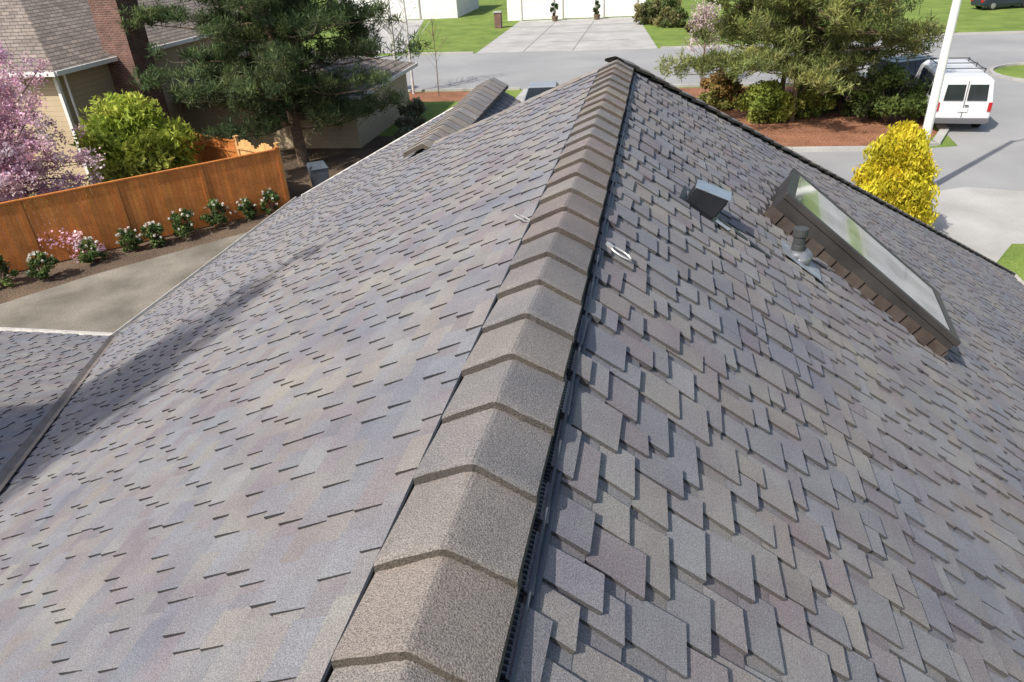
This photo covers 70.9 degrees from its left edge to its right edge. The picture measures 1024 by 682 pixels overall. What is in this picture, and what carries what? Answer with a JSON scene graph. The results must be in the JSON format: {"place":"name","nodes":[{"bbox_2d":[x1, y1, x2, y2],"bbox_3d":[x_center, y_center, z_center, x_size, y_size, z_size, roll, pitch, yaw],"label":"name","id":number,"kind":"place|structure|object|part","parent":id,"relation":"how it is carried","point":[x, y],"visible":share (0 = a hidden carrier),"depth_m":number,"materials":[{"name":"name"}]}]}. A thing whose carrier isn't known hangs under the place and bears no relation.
{"place":"outdoors","nodes":[
{"label":"outdoors","id":0,"kind":"place"},
{"bbox_2d":[0,232,246,332],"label":"patio","id":1,"kind":"structure","parent":0,"point":[112,300],"depth_m":18.91,"materials":[{"name":"concrete"}]},
{"bbox_2d":[347,0,478,20],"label":"white house","id":2,"kind":"structure","parent":0,"point":[442,9],"depth_m":75.45,"materials":[{"name":"white paint"}]},
{"bbox_2d":[369,0,420,20],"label":"garage door","id":3,"kind":"structure","parent":2,"relation":"in","point":[416,14],"depth_m":75.65,"materials":[{"name":"white paint"}]},
{"bbox_2d":[493,11,502,28],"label":"brick pier","id":4,"kind":"structure","parent":0,"point":[498,19],"depth_m":64.91,"materials":[{"name":"brick"}]},
{"bbox_2d":[0,56,1023,681],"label":"house","id":5,"kind":"structure","parent":0,"point":[616,368],"depth_m":2.54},
{"bbox_2d":[516,89,526,101],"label":"driveway","id":6,"kind":"structure","parent":0,"point":[520,96],"depth_m":38.56,"materials":[{"name":"concrete"}]},
{"bbox_2d":[523,81,558,100],"bbox_3d":[1.421,-11.075,33.382,1.860,1.455,4.530,0,30,6],"label":"car","id":7,"kind":"object","parent":6,"relation":"on","point":[535,89],"visible":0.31,"depth_m":32.92,"materials":[{"name":"silver metal"}]},
{"bbox_3d":[1.428,-11.643,33.470,1.640,0.490,2.650,0,30,6],"label":"window","id":8,"kind":"part","parent":7,"relation":"part of","materials":[{"name":"black glass"}]},
{"bbox_2d":[23,0,1023,209],"bbox_3d":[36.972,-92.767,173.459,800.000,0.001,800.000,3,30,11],"label":"ground","id":9,"kind":"structure","parent":0,"point":[475,31],"depth_m":58.63,"materials":[{"name":"green plant"}]},
{"bbox_2d":[0,136,397,303],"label":"garden bed","id":10,"kind":"object","parent":9,"relation":"on","point":[335,160],"depth_m":22.32,"materials":[{"name":"soil"}]},
{"bbox_2d":[0,255,18,287],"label":"rose bush","id":11,"kind":"object","parent":10,"relation":"on","point":[4,268],"visible":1,"depth_m":19.62,"materials":[{"name":"green plant"}]},
{"bbox_2d":[25,251,59,279],"bbox_3d":[-12.961,-2.067,19.825,0.777,0.900,0.932,20,37,35],"label":"rose bush","id":12,"kind":"object","parent":10,"relation":"on","point":[34,264],"visible":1,"depth_m":19.66,"materials":[{"name":"green plant"}]},
{"bbox_2d":[0,30,105,275],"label":"cherry tree","id":13,"kind":"object","parent":10,"relation":"on","point":[15,152],"visible":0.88,"depth_m":20.94,"materials":[{"name":"pink plant"}]},
{"bbox_2d":[77,236,107,263],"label":"rose bush","id":14,"kind":"object","parent":10,"relation":"on","point":[85,245],"visible":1,"depth_m":20.67,"materials":[{"name":"green plant"}]},
{"bbox_2d":[115,226,143,251],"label":"rose bush","id":15,"kind":"object","parent":10,"relation":"on","point":[129,241],"visible":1,"depth_m":21.35,"materials":[{"name":"green plant"}]},
{"bbox_2d":[69,89,205,212],"bbox_3d":[-12.736,-6.452,24.532,4.092,4.075,3.807,3,30,11],"label":"bamboo bush","id":16,"kind":"object","parent":10,"relation":"on","point":[129,135],"visible":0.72,"depth_m":23.48,"materials":[{"name":"green plant"}]},
{"bbox_2d":[0,146,289,272],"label":"fence","id":17,"kind":"object","parent":10,"relation":"on","point":[262,170],"visible":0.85,"depth_m":21.61,"materials":[{"name":"brown wood"}]},
{"bbox_2d":[140,221,167,247],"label":"rose bush","id":18,"kind":"object","parent":10,"relation":"on","point":[154,236],"visible":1,"depth_m":21.54,"materials":[{"name":"green plant"}]},
{"bbox_2d":[167,208,194,237],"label":"rose bush","id":19,"kind":"object","parent":10,"relation":"on","point":[179,227],"visible":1,"depth_m":21.96,"materials":[{"name":"green plant"}]},
{"bbox_2d":[199,198,231,227],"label":"rose bush","id":20,"kind":"object","parent":10,"relation":"on","point":[214,216],"visible":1,"depth_m":22.60,"materials":[{"name":"green plant"}]},
{"bbox_2d":[187,133,246,194],"bbox_3d":[-10.860,-6.529,26.201,3.482,2.010,0.160,18,36,32],"label":"fence","id":21,"kind":"object","parent":10,"relation":"on","point":[219,149],"visible":0.24,"depth_m":25.75,"materials":[{"name":"brown wood"}]},
{"bbox_2d":[234,197,257,219],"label":"rose bush","id":22,"kind":"object","parent":10,"relation":"on","point":[245,208],"visible":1,"depth_m":23.26,"materials":[{"name":"green plant"}]},
{"bbox_2d":[232,135,289,199],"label":"gate","id":23,"kind":"structure","parent":10,"relation":"on","point":[243,146],"depth_m":24.44,"materials":[{"name":"brown wood"}]},
{"bbox_2d":[260,188,279,213],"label":"rose bush","id":24,"kind":"object","parent":10,"relation":"on","point":[273,196],"visible":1,"depth_m":23.63,"materials":[{"name":"green plant"}]},
{"bbox_2d":[115,0,433,165],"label":"pine tree","id":25,"kind":"object","parent":10,"relation":"on","point":[276,68],"visible":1,"depth_m":26.12,"materials":[{"name":"green plant"}]},
{"bbox_2d":[306,160,328,188],"bbox_3d":[-6.734,-5.670,25.160,0.648,1.116,0.783,-15,32,-19],"label":"wheelie bin","id":26,"kind":"object","parent":10,"relation":"on","point":[318,172],"visible":0.56,"depth_m":24.79,"materials":[{"name":"plastic"}]},
{"bbox_2d":[390,125,414,142],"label":"garden bush","id":27,"kind":"object","parent":10,"relation":"on","point":[401,133],"visible":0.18,"depth_m":29.46,"materials":[{"name":"green plant"}]},
{"bbox_2d":[394,110,425,130],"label":"garden bush","id":28,"kind":"object","parent":10,"relation":"on","point":[400,121],"visible":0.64,"depth_m":31.21,"materials":[{"name":"green plant"}]},
{"bbox_2d":[0,0,417,194],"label":"neighbour house","id":29,"kind":"structure","parent":9,"relation":"on","point":[90,47],"depth_m":27.03,"materials":[{"name":"beige"}]},
{"bbox_2d":[364,20,423,53],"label":"drive","id":30,"kind":"structure","parent":9,"relation":"on","point":[412,24],"depth_m":67.17,"materials":[{"name":"concrete"}]},
{"bbox_2d":[398,97,426,124],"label":"garden bush","id":31,"kind":"object","parent":9,"relation":"on","point":[417,105],"visible":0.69,"depth_m":33.41,"materials":[{"name":"green plant"}]},
{"bbox_2d":[403,51,473,54],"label":"kerb","id":32,"kind":"structure","parent":9,"relation":"on","point":[471,52],"depth_m":53.22,"materials":[{"name":"concrete"}]},
{"bbox_2d":[408,91,469,101],"bbox_3d":[-4.641,-13.485,39.672,7.000,0.001,2.600,3,30,11],"label":"mulch strip","id":33,"kind":"object","parent":9,"relation":"on","point":[442,96],"visible":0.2,"depth_m":39.67,"materials":[{"name":"red soil"}]},
{"bbox_2d":[352,34,373,57],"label":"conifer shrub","id":34,"kind":"object","parent":33,"relation":"on","point":[366,53],"visible":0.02,"depth_m":39.59,"materials":[{"name":"green plant"}]},
{"bbox_2d":[372,0,416,59],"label":"birch tree","id":35,"kind":"object","parent":33,"relation":"on","point":[391,30],"visible":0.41,"depth_m":38.82,"materials":[{"name":"white plant"}]},
{"bbox_2d":[372,0,435,93],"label":"birch tree","id":36,"kind":"object","parent":33,"relation":"on","point":[411,71],"visible":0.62,"depth_m":39.21,"materials":[{"name":"white plant"}]},
{"bbox_2d":[421,19,449,95],"bbox_3d":[-4.105,-15.278,38.545,1.743,4.187,1.813,-7,30,-6],"label":"young tree","id":37,"kind":"object","parent":33,"relation":"on","point":[434,48],"visible":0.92,"depth_m":38.47,"materials":[{"name":"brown plant"}]},
{"bbox_2d":[632,0,658,24],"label":"garden bush","id":38,"kind":"object","parent":9,"relation":"on","point":[641,16],"visible":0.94,"depth_m":61.34,"materials":[{"name":"green plant"}]},
{"bbox_2d":[651,0,681,20],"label":"garden bush","id":39,"kind":"object","parent":9,"relation":"on","point":[660,4],"visible":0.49,"depth_m":61.77,"materials":[{"name":"green plant"}]},
{"bbox_2d":[653,6,688,27],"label":"garden bush","id":40,"kind":"object","parent":9,"relation":"on","point":[667,17],"visible":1,"depth_m":59.18,"materials":[{"name":"green plant"}]},
{"bbox_2d":[684,13,715,32],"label":"garden bush","id":41,"kind":"object","parent":9,"relation":"on","point":[687,26],"visible":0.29,"depth_m":55.97,"materials":[{"name":"green plant"}]},
{"bbox_2d":[679,86,936,146],"bbox_3d":[11.907,-10.279,32.324,11.500,0.001,11.800,3,30,11],"label":"mulch bed","id":42,"kind":"object","parent":9,"relation":"on","point":[833,128],"visible":0.3,"depth_m":29.58,"materials":[{"name":"red soil"}]},
{"bbox_2d":[682,0,726,81],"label":"blossom tree","id":43,"kind":"object","parent":42,"relation":"on","point":[706,10],"visible":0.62,"depth_m":37.01,"materials":[{"name":"pink plant"}]},
{"bbox_2d":[697,68,745,110],"bbox_3d":[9.744,-11.704,33.498,2.166,1.888,2.036,-17,32,-22],"label":"garden bush","id":44,"kind":"object","parent":42,"relation":"on","point":[723,90],"visible":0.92,"depth_m":32.98,"materials":[{"name":"brown plant"}]},
{"bbox_2d":[731,78,796,123],"bbox_3d":[10.765,-10.302,30.889,2.326,1.918,2.714,-11,31,-13],"label":"garden bush","id":45,"kind":"object","parent":42,"relation":"on","point":[771,101],"visible":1,"depth_m":30.36,"materials":[{"name":"green plant"}]},
{"bbox_2d":[654,0,955,120],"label":"pine tree","id":46,"kind":"object","parent":42,"relation":"on","point":[804,51],"visible":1,"depth_m":28.20,"materials":[{"name":"green plant"}]},
{"bbox_2d":[672,82,948,151],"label":"kerb","id":47,"kind":"structure","parent":42,"relation":"on","point":[940,136],"depth_m":26.85,"materials":[{"name":"concrete"}]},
{"bbox_2d":[788,84,836,119],"bbox_3d":[12.919,-10.476,31.188,2.160,1.764,2.236,3,30,11],"label":"garden bush","id":48,"kind":"object","parent":42,"relation":"on","point":[812,103],"visible":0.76,"depth_m":30.57,"materials":[{"name":"green plant"}]},
{"bbox_2d":[820,68,867,116],"bbox_3d":[14.390,-10.889,31.412,2.290,2.146,2.365,3,30,11],"label":"garden bush","id":49,"kind":"object","parent":42,"relation":"on","point":[845,109],"visible":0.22,"depth_m":31.00,"materials":[{"name":"green plant"}]},
{"bbox_2d":[846,61,930,121],"bbox_3d":[15.405,-10.053,29.207,3.034,2.410,2.347,24,40,39],"label":"garden bush","id":50,"kind":"object","parent":42,"relation":"on","point":[910,100],"visible":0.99,"depth_m":28.91,"materials":[{"name":"green plant"}]},
{"bbox_2d":[851,119,943,227],"bbox_3d":[9.871,-3.979,18.378,2.245,3.272,2.361,3,30,11],"label":"golden shrub","id":51,"kind":"object","parent":9,"relation":"on","point":[898,169],"visible":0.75,"depth_m":17.72,"materials":[{"name":"yellow plant"}]},
{"bbox_2d":[971,0,1023,9],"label":"car","id":52,"kind":"object","parent":9,"relation":"on","point":[991,4],"visible":1,"depth_m":58.19,"materials":[{"name":"blue paint"}]},
{"bbox_2d":[477,17,657,52],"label":"pavement","id":53,"kind":"structure","parent":0,"point":[635,35],"depth_m":57.74,"materials":[{"name":"concrete"}]},
{"bbox_2d":[550,2,558,20],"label":"topiary","id":54,"kind":"object","parent":53,"relation":"on","point":[554,17],"visible":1,"depth_m":67.42,"materials":[{"name":"green plant"}]},
{"bbox_2d":[492,21,627,51],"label":"driveway joint","id":55,"kind":"object","parent":53,"relation":"on","point":[560,41],"visible":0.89,"depth_m":58.66,"materials":[{"name":"grey concrete"}]},
{"bbox_2d":[593,0,600,19],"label":"topiary","id":56,"kind":"object","parent":53,"relation":"on","point":[596,14],"visible":1,"depth_m":66.82,"materials":[{"name":"green plant"}]},
{"bbox_2d":[507,0,646,20],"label":"white house","id":57,"kind":"structure","parent":0,"point":[519,10],"depth_m":68.66,"materials":[{"name":"white paint"}]},
{"bbox_2d":[521,0,554,20],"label":"garage door","id":58,"kind":"structure","parent":57,"relation":"in","point":[531,9],"depth_m":69.17,"materials":[{"name":"white paint"}]},
{"bbox_2d":[562,0,595,18],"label":"garage door","id":59,"kind":"structure","parent":57,"relation":"in","point":[570,8],"depth_m":68.48,"materials":[{"name":"white paint"}]},
{"bbox_2d":[603,0,637,17],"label":"garage door","id":60,"kind":"structure","parent":57,"relation":"in","point":[611,8],"depth_m":67.80,"materials":[{"name":"white paint"}]},
{"bbox_2d":[375,33,1023,191],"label":"road","id":61,"kind":"structure","parent":0,"point":[989,154],"depth_m":41.20,"materials":[{"name":"grey asphalt"}]},
{"bbox_2d":[408,87,519,91],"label":"kerb","id":62,"kind":"structure","parent":61,"relation":"on","point":[455,89],"depth_m":40.70,"materials":[{"name":"concrete"}]},
{"bbox_2d":[661,31,1023,48],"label":"kerb","id":63,"kind":"structure","parent":61,"relation":"on","point":[961,33],"depth_m":48.47,"materials":[{"name":"concrete"}]},
{"bbox_2d":[866,54,936,96],"bbox_3d":[18.818,-12.311,33.294,4.730,1.854,1.860,-11,31,-14],"label":"car","id":64,"kind":"object","parent":61,"relation":"on","point":[913,67],"visible":0.11,"depth_m":32.25,"materials":[{"name":"blue paint"}]},
{"bbox_3d":[18.185,-12.598,32.908,3.081,0.640,1.640,-11,31,-14],"label":"window","id":65,"kind":"part","parent":64,"relation":"part of","materials":[{"name":"black glass"}]},
{"bbox_2d":[923,0,961,139],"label":"street lamp","id":66,"kind":"object","parent":61,"relation":"on","point":[940,71],"visible":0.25,"depth_m":20.07,"materials":[{"name":"white metal"}]},
{"bbox_2d":[908,57,994,126],"bbox_3d":[17.959,-10.374,29.631,2.400,2.230,5.640,5,31,15],"label":"van","id":67,"kind":"object","parent":61,"relation":"on","point":[967,93],"visible":0.68,"depth_m":27.49,"materials":[{"name":"white paint"}]},
{"bbox_3d":[17.137,-11.025,30.017,0.111,0.660,0.900,5,31,15],"label":"side window","id":68,"kind":"part","parent":67,"relation":"part of","materials":[{"name":"black glass"}]},
{"bbox_3d":[16.842,-10.484,29.106,0.111,0.660,1.100,5,31,15],"label":"side window","id":69,"kind":"part","parent":67,"relation":"part of","materials":[{"name":"black glass"}]},
{"bbox_3d":[16.837,-9.436,27.320,0.680,0.580,0.032,5,31,15],"label":"rear window","id":70,"kind":"part","parent":67,"relation":"part of","materials":[{"name":"black glass"}]},
{"bbox_3d":[17.606,-9.365,27.114,0.680,0.580,0.032,5,31,15],"label":"rear window","id":71,"kind":"part","parent":67,"relation":"part of","materials":[{"name":"black glass"}]},
{"bbox_2d":[989,62,1023,81],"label":"kerb","id":72,"kind":"structure","parent":61,"relation":"on","point":[992,72],"depth_m":36.80,"materials":[{"name":"concrete"}]},
{"bbox_2d":[928,187,1023,261],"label":"path","id":73,"kind":"structure","parent":0,"point":[988,223],"depth_m":20.33,"materials":[{"name":"concrete"}]},
{"bbox_2d":[994,65,1023,77],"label":"lawn island","id":74,"kind":"structure","parent":0,"point":[1016,71],"depth_m":37.36,"materials":[{"name":"green plant"}]},
{"bbox_2d":[997,244,1023,280],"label":"lawn","id":75,"kind":"structure","parent":0,"point":[1012,258],"depth_m":17.88,"materials":[{"name":"green plant"}]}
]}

